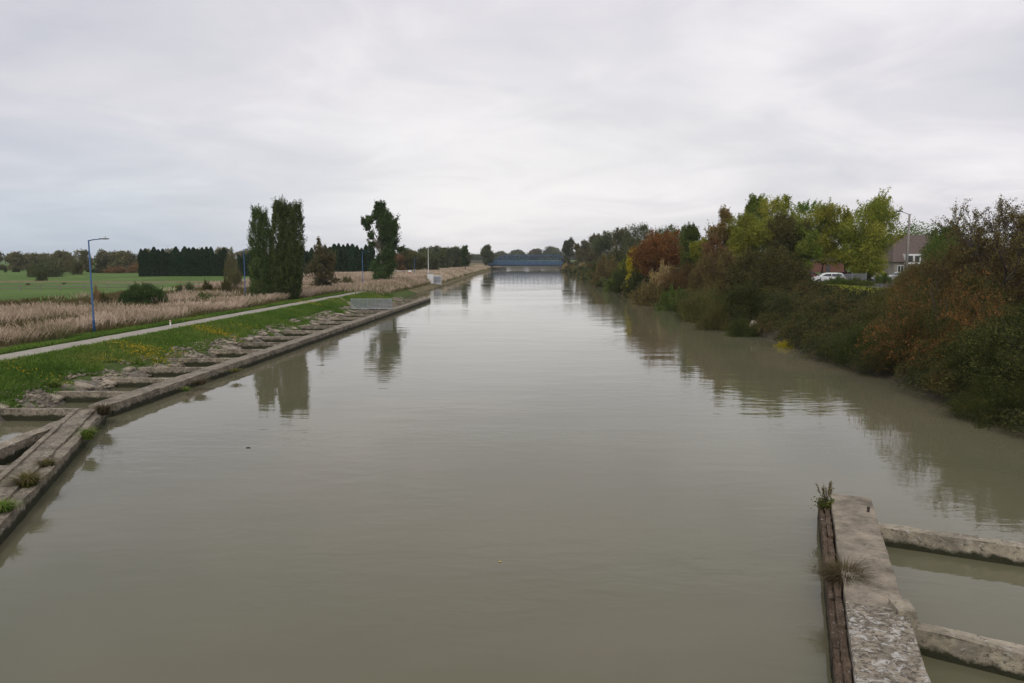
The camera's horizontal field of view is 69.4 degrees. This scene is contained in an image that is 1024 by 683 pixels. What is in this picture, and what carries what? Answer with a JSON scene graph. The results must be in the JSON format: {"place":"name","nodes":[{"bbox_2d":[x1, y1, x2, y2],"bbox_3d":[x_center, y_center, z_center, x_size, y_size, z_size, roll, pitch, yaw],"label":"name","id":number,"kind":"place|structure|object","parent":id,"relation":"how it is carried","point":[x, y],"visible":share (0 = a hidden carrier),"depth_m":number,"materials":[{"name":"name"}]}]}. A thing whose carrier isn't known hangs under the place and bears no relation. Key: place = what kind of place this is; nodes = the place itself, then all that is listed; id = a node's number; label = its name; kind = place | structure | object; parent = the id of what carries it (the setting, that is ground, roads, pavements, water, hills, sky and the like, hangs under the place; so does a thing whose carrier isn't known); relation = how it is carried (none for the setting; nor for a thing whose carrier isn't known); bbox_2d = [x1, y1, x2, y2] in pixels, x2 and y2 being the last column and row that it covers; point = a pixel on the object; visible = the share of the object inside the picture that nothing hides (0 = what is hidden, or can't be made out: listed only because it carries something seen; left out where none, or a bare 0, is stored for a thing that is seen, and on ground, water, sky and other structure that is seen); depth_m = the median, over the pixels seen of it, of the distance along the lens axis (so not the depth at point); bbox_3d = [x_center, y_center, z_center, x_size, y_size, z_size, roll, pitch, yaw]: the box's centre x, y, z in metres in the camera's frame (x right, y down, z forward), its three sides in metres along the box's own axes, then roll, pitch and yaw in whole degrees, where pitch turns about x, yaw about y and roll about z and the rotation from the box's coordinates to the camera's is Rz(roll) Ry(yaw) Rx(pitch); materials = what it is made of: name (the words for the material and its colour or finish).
{"place":"outdoors","nodes":[
{"label":"outdoors","id":0,"kind":"place"},
{"bbox_2d":[0,290,362,359],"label":"path","id":1,"kind":"structure","parent":0,"point":[60,346],"depth_m":58.34,"materials":[{"name":"grey concrete"}]},
{"bbox_2d":[0,266,1023,682],"bbox_3d":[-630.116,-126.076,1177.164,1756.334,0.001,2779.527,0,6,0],"label":"water","id":2,"kind":"structure","parent":0,"point":[528,474],"depth_m":22.16,"materials":[{"name":"grey liquid"}]},
{"bbox_2d":[817,494,1023,682],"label":"guide pier","id":3,"kind":"structure","parent":2,"relation":"in","point":[882,635],"depth_m":14.12,"materials":[{"name":"concrete"}]},
{"bbox_2d":[811,481,835,515],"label":"weed","id":4,"kind":"object","parent":3,"relation":"on","point":[826,502],"visible":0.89,"depth_m":20.39,"materials":[{"name":"green plant"}]},
{"bbox_2d":[797,553,893,590],"bbox_3d":[7.096,4.965,15.804,1.937,0.488,2.013,0,6,0],"label":"grass tuft","id":5,"kind":"object","parent":3,"relation":"on","point":[833,573],"visible":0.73,"depth_m":15.82,"materials":[{"name":"green plant"}]},
{"bbox_2d":[0,258,1023,430],"bbox_3d":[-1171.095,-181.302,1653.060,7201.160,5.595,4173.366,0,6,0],"label":"ground","id":6,"kind":"structure","parent":0,"point":[48,288],"depth_m":128.33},
{"bbox_2d":[25,254,66,276],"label":"shrub","id":7,"kind":"object","parent":6,"relation":"on","point":[49,268],"visible":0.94,"depth_m":222.82,"materials":[{"name":"green plant"}]},
{"bbox_2d":[62,254,83,274],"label":"shrub","id":8,"kind":"object","parent":6,"relation":"on","point":[75,265],"visible":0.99,"depth_m":258.32,"materials":[{"name":"green plant"}]},
{"bbox_2d":[88,237,108,331],"bbox_3d":[-33.040,-4.462,59.373,1.810,7.896,0.400,0,6,0],"label":"street lamp","id":9,"kind":"object","parent":6,"relation":"on","point":[93,318],"visible":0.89,"depth_m":59.32,"materials":[{"name":"metal"}]},
{"bbox_2d":[100,265,136,272],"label":"shrub","id":10,"kind":"object","parent":6,"relation":"on","point":[118,269],"visible":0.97,"depth_m":280.56,"materials":[{"name":"orange plant"}]},
{"bbox_2d":[0,246,248,270],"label":"woodland","id":11,"kind":"object","parent":6,"relation":"on","point":[104,258],"visible":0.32,"depth_m":345.12,"materials":[{"name":"green plant"}]},
{"bbox_2d":[137,249,144,275],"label":"cypress","id":12,"kind":"object","parent":6,"relation":"on","point":[140,260],"visible":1,"depth_m":229.79,"materials":[{"name":"green plant"}]},
{"bbox_2d":[116,281,168,303],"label":"shrub","id":13,"kind":"object","parent":6,"relation":"on","point":[144,293],"visible":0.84,"depth_m":92.78,"materials":[{"name":"green plant"}]},
{"bbox_2d":[149,247,159,275],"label":"cypress","id":14,"kind":"object","parent":6,"relation":"on","point":[154,256],"visible":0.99,"depth_m":230.37,"materials":[{"name":"green plant"}]},
{"bbox_2d":[6,300,320,388],"bbox_3d":[-24.955,-0.656,66.231,6.821,3.006,57.207,0,6,0],"label":"ragwort","id":15,"kind":"object","parent":6,"relation":"on","point":[145,348],"visible":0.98,"depth_m":50.35,"materials":[{"name":"yellow plant"}]},
{"bbox_2d":[159,249,167,275],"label":"cypress","id":16,"kind":"object","parent":6,"relation":"on","point":[163,262],"visible":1,"depth_m":231.24,"materials":[{"name":"green plant"}]},
{"bbox_2d":[171,246,180,275],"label":"cypress","id":17,"kind":"object","parent":6,"relation":"on","point":[175,253],"visible":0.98,"depth_m":232.53,"materials":[{"name":"green plant"}]},
{"bbox_2d":[180,246,189,275],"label":"cypress","id":18,"kind":"object","parent":6,"relation":"on","point":[184,267],"visible":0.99,"depth_m":232.64,"materials":[{"name":"green plant"}]},
{"bbox_2d":[0,289,400,410],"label":"bank grass","id":19,"kind":"structure","parent":6,"relation":"on","point":[81,356],"depth_m":53.44,"materials":[{"name":"green plant"}]},
{"bbox_2d":[0,297,401,407],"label":"rubble","id":20,"kind":"object","parent":6,"relation":"on","point":[101,386],"visible":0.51,"depth_m":50.40,"materials":[{"name":"concrete"}]},
{"bbox_2d":[203,247,210,275],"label":"cypress","id":21,"kind":"object","parent":6,"relation":"on","point":[207,270],"visible":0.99,"depth_m":234.72,"materials":[{"name":"green plant"}]},
{"bbox_2d":[0,298,430,544],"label":"guide wall","id":22,"kind":"structure","parent":6,"relation":"on","point":[58,439],"depth_m":36.84,"materials":[{"name":"concrete"}]},
{"bbox_2d":[0,497,22,512],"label":"grass tuft","id":23,"kind":"object","parent":22,"relation":"on","point":[5,506],"visible":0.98,"depth_m":20.48,"materials":[{"name":"green plant"}]},
{"bbox_2d":[0,469,54,487],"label":"grass tuft","id":24,"kind":"object","parent":22,"relation":"on","point":[25,479],"visible":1,"depth_m":22.67,"materials":[{"name":"green plant"}]},
{"bbox_2d":[75,426,101,439],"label":"grass tuft","id":25,"kind":"object","parent":22,"relation":"on","point":[86,434],"visible":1,"depth_m":28.89,"materials":[{"name":"green plant"}]},
{"bbox_2d":[89,401,117,415],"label":"grass tuft","id":26,"kind":"object","parent":22,"relation":"on","point":[102,410],"visible":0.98,"depth_m":33.12,"materials":[{"name":"plant"}]},
{"bbox_2d":[350,299,391,310],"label":"guard","id":27,"kind":"object","parent":22,"relation":"on","point":[374,305],"visible":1,"depth_m":97.57,"materials":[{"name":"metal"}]},
{"bbox_2d":[216,249,223,275],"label":"cypress","id":28,"kind":"object","parent":6,"relation":"on","point":[219,263],"visible":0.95,"depth_m":235.24,"materials":[{"name":"green plant"}]},
{"bbox_2d":[222,247,239,279],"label":"shrub","id":29,"kind":"object","parent":6,"relation":"on","point":[229,262],"visible":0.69,"depth_m":198.02,"materials":[{"name":"green plant"}]},
{"bbox_2d":[0,269,468,346],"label":"reeds","id":30,"kind":"object","parent":6,"relation":"on","point":[105,313],"visible":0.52,"depth_m":77.03,"materials":[{"name":"beige plant"}]},
{"bbox_2d":[226,259,243,287],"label":"shrub","id":31,"kind":"object","parent":6,"relation":"on","point":[235,277],"visible":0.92,"depth_m":138.94,"materials":[{"name":"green plant"}]},
{"bbox_2d":[246,202,275,287],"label":"poplar","id":32,"kind":"object","parent":6,"relation":"on","point":[259,266],"visible":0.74,"depth_m":105.41,"materials":[{"name":"green plant"}]},
{"bbox_2d":[244,276,279,297],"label":"shrub","id":33,"kind":"object","parent":6,"relation":"on","point":[259,288],"visible":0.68,"depth_m":103.89,"materials":[{"name":"green plant"}]},
{"bbox_2d":[266,194,306,299],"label":"poplar","id":34,"kind":"object","parent":6,"relation":"on","point":[286,267],"visible":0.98,"depth_m":105.17,"materials":[{"name":"green plant"}]},
{"bbox_2d":[303,244,341,287],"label":"tree","id":35,"kind":"object","parent":6,"relation":"on","point":[326,259],"visible":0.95,"depth_m":127.12,"materials":[{"name":"green plant"}]},
{"bbox_2d":[347,244,358,271],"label":"cypress","id":36,"kind":"object","parent":6,"relation":"on","point":[352,262],"visible":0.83,"depth_m":245.08,"materials":[{"name":"green plant"}]},
{"bbox_2d":[360,199,409,279],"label":"tree","id":37,"kind":"object","parent":6,"relation":"on","point":[383,265],"visible":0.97,"depth_m":164.02,"materials":[{"name":"green plant"}]},
{"bbox_2d":[303,265,490,282],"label":"reeds","id":38,"kind":"object","parent":6,"relation":"on","point":[472,269],"visible":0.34,"depth_m":258.36,"materials":[{"name":"beige plant"}]},
{"bbox_2d":[401,248,427,269],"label":"tree","id":39,"kind":"object","parent":6,"relation":"on","point":[411,256],"visible":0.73,"depth_m":281.45,"materials":[{"name":"green plant"}]},
{"bbox_2d":[417,249,439,269],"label":"tree","id":40,"kind":"object","parent":6,"relation":"on","point":[434,262],"visible":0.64,"depth_m":295.80,"materials":[{"name":"green plant"}]},
{"bbox_2d":[396,244,471,267],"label":"woodland","id":41,"kind":"object","parent":6,"relation":"on","point":[450,257],"visible":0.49,"depth_m":357.47,"materials":[{"name":"green plant"}]},
{"bbox_2d":[480,244,495,265],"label":"tree","id":42,"kind":"object","parent":6,"relation":"on","point":[487,253],"visible":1,"depth_m":454.86,"materials":[{"name":"green plant"}]},
{"bbox_2d":[488,255,563,269],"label":"truss bridge","id":43,"kind":"structure","parent":6,"relation":"on","point":[559,263],"depth_m":467.24,"materials":[{"name":"blue metal"}]},
{"bbox_2d":[542,246,563,259],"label":"tree","id":44,"kind":"object","parent":6,"relation":"on","point":[550,250],"visible":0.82,"depth_m":987.01,"materials":[{"name":"green plant"}]},
{"bbox_2d":[561,236,574,264],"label":"tree","id":45,"kind":"object","parent":6,"relation":"on","point":[567,247],"visible":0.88,"depth_m":464.78,"materials":[{"name":"green plant"}]},
{"bbox_2d":[573,239,590,262],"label":"tree","id":46,"kind":"object","parent":6,"relation":"on","point":[581,252],"visible":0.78,"depth_m":394.71,"materials":[{"name":"green plant"}]},
{"bbox_2d":[586,233,607,261],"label":"tree","id":47,"kind":"object","parent":6,"relation":"on","point":[591,255],"visible":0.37,"depth_m":335.17,"materials":[{"name":"green plant"}]},
{"bbox_2d":[591,230,614,260],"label":"tree","id":48,"kind":"object","parent":6,"relation":"on","point":[603,242],"visible":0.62,"depth_m":296.42,"materials":[{"name":"green plant"}]},
{"bbox_2d":[588,252,618,285],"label":"shrub","id":49,"kind":"object","parent":6,"relation":"on","point":[604,268],"visible":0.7,"depth_m":193.86,"materials":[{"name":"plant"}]},
{"bbox_2d":[608,259,628,292],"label":"shrub","id":50,"kind":"object","parent":6,"relation":"on","point":[618,278],"visible":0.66,"depth_m":157.22,"materials":[{"name":"green plant"}]},
{"bbox_2d":[560,260,680,296],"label":"thicket","id":51,"kind":"object","parent":6,"relation":"on","point":[581,272],"visible":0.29,"depth_m":262.25,"materials":[{"name":"green plant"}]},
{"bbox_2d":[605,226,636,259],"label":"tree","id":52,"kind":"object","parent":6,"relation":"on","point":[618,232],"visible":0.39,"depth_m":266.93,"materials":[{"name":"green plant"}]},
{"bbox_2d":[625,247,641,286],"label":"tree","id":53,"kind":"object","parent":6,"relation":"on","point":[629,268],"visible":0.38,"depth_m":144.01,"materials":[{"name":"yellow plant"}]},
{"bbox_2d":[622,266,654,297],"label":"shrub","id":54,"kind":"object","parent":6,"relation":"on","point":[633,281],"visible":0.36,"depth_m":138.00,"materials":[{"name":"green plant"}]},
{"bbox_2d":[619,222,658,257],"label":"tree","id":55,"kind":"object","parent":6,"relation":"on","point":[627,241],"visible":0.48,"depth_m":237.15,"materials":[{"name":"green plant"}]},
{"bbox_2d":[631,274,667,305],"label":"shrub","id":56,"kind":"object","parent":6,"relation":"on","point":[647,296],"visible":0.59,"depth_m":116.51,"materials":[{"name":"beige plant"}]},
{"bbox_2d":[626,227,684,278],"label":"tree","id":57,"kind":"object","parent":6,"relation":"on","point":[654,251],"visible":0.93,"depth_m":134.95,"materials":[{"name":"red plant"}]},
{"bbox_2d":[641,260,673,292],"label":"shrub","id":58,"kind":"object","parent":6,"relation":"on","point":[664,270],"visible":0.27,"depth_m":128.55,"materials":[{"name":"beige plant"}]},
{"bbox_2d":[651,284,687,310],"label":"shrub","id":59,"kind":"object","parent":6,"relation":"on","point":[670,298],"visible":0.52,"depth_m":105.53,"materials":[{"name":"green plant"}]},
{"bbox_2d":[653,259,696,293],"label":"shrub","id":60,"kind":"object","parent":6,"relation":"on","point":[676,277],"visible":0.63,"depth_m":116.34,"materials":[{"name":"brown plant"}]},
{"bbox_2d":[678,221,701,268],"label":"tree","id":61,"kind":"object","parent":6,"relation":"on","point":[691,233],"visible":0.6,"depth_m":126.35,"materials":[{"name":"green plant"}]},
{"bbox_2d":[674,278,722,322],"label":"shrub","id":62,"kind":"object","parent":6,"relation":"on","point":[701,301],"visible":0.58,"depth_m":87.44,"materials":[{"name":"green plant"}]},
{"bbox_2d":[688,236,709,272],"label":"tree","id":63,"kind":"object","parent":6,"relation":"on","point":[697,249],"visible":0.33,"depth_m":116.71,"materials":[{"name":"green plant"}]},
{"bbox_2d":[693,296,732,331],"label":"shrub","id":64,"kind":"object","parent":6,"relation":"on","point":[713,320],"visible":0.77,"depth_m":76.53,"materials":[{"name":"green plant"}]},
{"bbox_2d":[684,241,742,304],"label":"shrub","id":65,"kind":"object","parent":6,"relation":"on","point":[701,274],"visible":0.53,"depth_m":94.39,"materials":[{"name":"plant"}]},
{"bbox_2d":[699,234,729,276],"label":"tree","id":66,"kind":"object","parent":6,"relation":"on","point":[709,245],"visible":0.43,"depth_m":110.88,"materials":[{"name":"orange plant"}]},
{"bbox_2d":[704,204,735,255],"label":"tree","id":67,"kind":"object","parent":6,"relation":"on","point":[720,231],"visible":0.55,"depth_m":116.29,"materials":[{"name":"plant"}]},
{"bbox_2d":[722,314,760,337],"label":"shrub","id":68,"kind":"object","parent":6,"relation":"on","point":[736,328],"visible":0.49,"depth_m":70.69,"materials":[{"name":"green plant"}]},
{"bbox_2d":[713,275,774,324],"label":"shrub","id":69,"kind":"object","parent":6,"relation":"on","point":[742,299],"visible":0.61,"depth_m":76.66,"materials":[{"name":"green plant"}]},
{"bbox_2d":[721,208,768,258],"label":"tree","id":70,"kind":"object","parent":6,"relation":"on","point":[739,239],"visible":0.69,"depth_m":113.44,"materials":[{"name":"green plant"}]},
{"bbox_2d":[740,193,768,258],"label":"tree","id":71,"kind":"object","parent":6,"relation":"on","point":[751,204],"visible":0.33,"depth_m":119.65,"materials":[{"name":"green plant"}]},
{"bbox_2d":[721,244,816,296],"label":"shrub","id":72,"kind":"object","parent":6,"relation":"on","point":[767,263],"visible":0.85,"depth_m":87.23,"materials":[{"name":"green plant"}]},
{"bbox_2d":[743,193,815,255],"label":"tree","id":73,"kind":"object","parent":6,"relation":"on","point":[777,206],"visible":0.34,"depth_m":110.03,"materials":[{"name":"green plant"}]},
{"bbox_2d":[763,213,813,272],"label":"tree","id":74,"kind":"object","parent":6,"relation":"on","point":[785,226],"visible":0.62,"depth_m":103.64,"materials":[{"name":"green plant"}]},
{"bbox_2d":[755,257,843,271],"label":"house","id":75,"kind":"structure","parent":6,"relation":"on","point":[818,267],"depth_m":185.08,"materials":[{"name":"red brick"}]},
{"bbox_2d":[771,311,836,331],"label":"shrub","id":76,"kind":"object","parent":6,"relation":"on","point":[788,319],"visible":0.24,"depth_m":65.61,"materials":[{"name":"green plant"}]},
{"bbox_2d":[790,198,823,238],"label":"tree","id":77,"kind":"object","parent":6,"relation":"on","point":[806,208],"visible":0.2,"depth_m":116.01,"materials":[{"name":"green plant"}]},
{"bbox_2d":[791,224,823,269],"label":"tree","id":78,"kind":"object","parent":6,"relation":"on","point":[805,250],"visible":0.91,"depth_m":102.36,"materials":[{"name":"green plant"}]},
{"bbox_2d":[795,329,850,362],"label":"shrub","id":79,"kind":"object","parent":6,"relation":"on","point":[821,353],"visible":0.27,"depth_m":53.78,"materials":[{"name":"green plant"}]},
{"bbox_2d":[627,273,1023,434],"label":"bramble thicket","id":80,"kind":"object","parent":6,"relation":"on","point":[848,303],"visible":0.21,"depth_m":59.88,"materials":[{"name":"green plant"}]},
{"bbox_2d":[806,197,848,273],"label":"tree","id":81,"kind":"object","parent":6,"relation":"on","point":[825,216],"visible":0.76,"depth_m":107.80,"materials":[{"name":"green plant"}]},
{"bbox_2d":[833,205,853,271],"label":"tree","id":82,"kind":"object","parent":6,"relation":"on","point":[847,214],"visible":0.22,"depth_m":112.10,"materials":[{"name":"green plant"}]},
{"bbox_2d":[840,276,875,285],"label":"shrub","id":83,"kind":"object","parent":6,"relation":"on","point":[858,282],"visible":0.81,"depth_m":93.40,"materials":[{"name":"green plant"}]},
{"bbox_2d":[820,316,901,368],"bbox_3d":[24.346,0.083,50.080,6.612,3.903,5.431,4,8,32],"label":"shrub","id":84,"kind":"object","parent":6,"relation":"on","point":[854,337],"visible":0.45,"depth_m":49.94,"materials":[{"name":"green plant"}]},
{"bbox_2d":[833,187,907,280],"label":"tree","id":85,"kind":"object","parent":6,"relation":"on","point":[868,242],"visible":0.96,"depth_m":103.53,"materials":[{"name":"green plant"}]},
{"bbox_2d":[842,345,907,375],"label":"shrub","id":86,"kind":"object","parent":6,"relation":"on","point":[867,360],"visible":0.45,"depth_m":47.12,"materials":[{"name":"green plant"}]},
{"bbox_2d":[861,282,922,327],"bbox_3d":[28.722,-2.346,56.028,4.545,4.304,4.917,5,8,37],"label":"shrub","id":87,"kind":"object","parent":6,"relation":"on","point":[875,305],"visible":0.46,"depth_m":55.84,"materials":[{"name":"green plant"}]},
{"bbox_2d":[860,318,939,371],"bbox_3d":[25.185,0.121,46.496,6.270,3.494,6.382,1,7,11],"label":"shrub","id":88,"kind":"object","parent":6,"relation":"on","point":[893,356],"visible":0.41,"depth_m":45.41,"materials":[{"name":"green plant"}]},
{"bbox_2d":[876,230,933,274],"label":"house","id":89,"kind":"structure","parent":6,"relation":"on","point":[897,255],"depth_m":146.53,"materials":[{"name":"brown tile"}]},
{"bbox_2d":[881,255,944,301],"bbox_3d":[33.134,-4.327,59.723,6.281,5.299,6.153,-1,7,-5],"label":"shrub","id":90,"kind":"object","parent":6,"relation":"on","point":[904,276],"visible":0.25,"depth_m":59.56,"materials":[{"name":"green plant"}]},
{"bbox_2d":[847,218,1016,257],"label":"woodland","id":91,"kind":"object","parent":6,"relation":"on","point":[914,231],"visible":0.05,"depth_m":196.45,"materials":[{"name":"green plant"}]},
{"bbox_2d":[849,265,1021,380],"bbox_3d":[25.793,-1.139,44.060,10.174,6.957,9.995,2,7,16],"label":"shrub","id":92,"kind":"object","parent":6,"relation":"on","point":[971,291],"visible":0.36,"depth_m":43.84,"materials":[{"name":"brown plant"}]},
{"bbox_2d":[916,223,963,275],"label":"tree","id":93,"kind":"object","parent":6,"relation":"on","point":[935,244],"visible":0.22,"depth_m":71.41,"materials":[{"name":"green plant"}]},
{"bbox_2d":[915,218,971,264],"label":"tree","id":94,"kind":"object","parent":6,"relation":"on","point":[941,233],"visible":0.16,"depth_m":118.23,"materials":[{"name":"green plant"}]},
{"bbox_2d":[904,229,1000,312],"bbox_3d":[33.071,-4.644,55.001,6.573,7.633,7.166,6,9,42],"label":"shrub","id":95,"kind":"object","parent":6,"relation":"on","point":[950,254],"visible":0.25,"depth_m":54.78,"materials":[{"name":"plant"}]},
{"bbox_2d":[912,301,1022,372],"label":"shrub","id":96,"kind":"object","parent":6,"relation":"on","point":[953,320],"visible":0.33,"depth_m":41.31,"materials":[{"name":"brown plant"}]},
{"bbox_2d":[917,298,1023,402],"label":"shrub","id":97,"kind":"object","parent":6,"relation":"on","point":[1017,336],"visible":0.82,"depth_m":36.31,"materials":[{"name":"green plant"}]},
{"bbox_2d":[923,335,1023,394],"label":"shrub","id":98,"kind":"object","parent":6,"relation":"on","point":[991,348],"visible":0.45,"depth_m":36.75,"materials":[{"name":"brown plant"}]},
{"bbox_2d":[925,221,1023,306],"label":"shrub","id":99,"kind":"object","parent":6,"relation":"on","point":[1017,293],"visible":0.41,"depth_m":49.72,"materials":[{"name":"brown plant"}]},
{"bbox_2d":[931,195,1023,304],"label":"twiggy tree","id":100,"kind":"object","parent":6,"relation":"on","point":[989,240],"visible":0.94,"depth_m":50.50,"materials":[{"name":"brown plant"}]},
{"bbox_2d":[933,371,1023,429],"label":"shrub","id":101,"kind":"object","parent":6,"relation":"on","point":[986,396],"visible":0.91,"depth_m":33.50,"materials":[{"name":"green plant"}]},
{"bbox_2d":[982,196,1023,262],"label":"twiggy tree","id":102,"kind":"object","parent":6,"relation":"on","point":[1016,223],"visible":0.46,"depth_m":51.23,"materials":[{"name":"brown plant"}]},
{"bbox_2d":[0,0,1023,257],"label":"sky","id":103,"kind":"structure","parent":0,"point":[506,125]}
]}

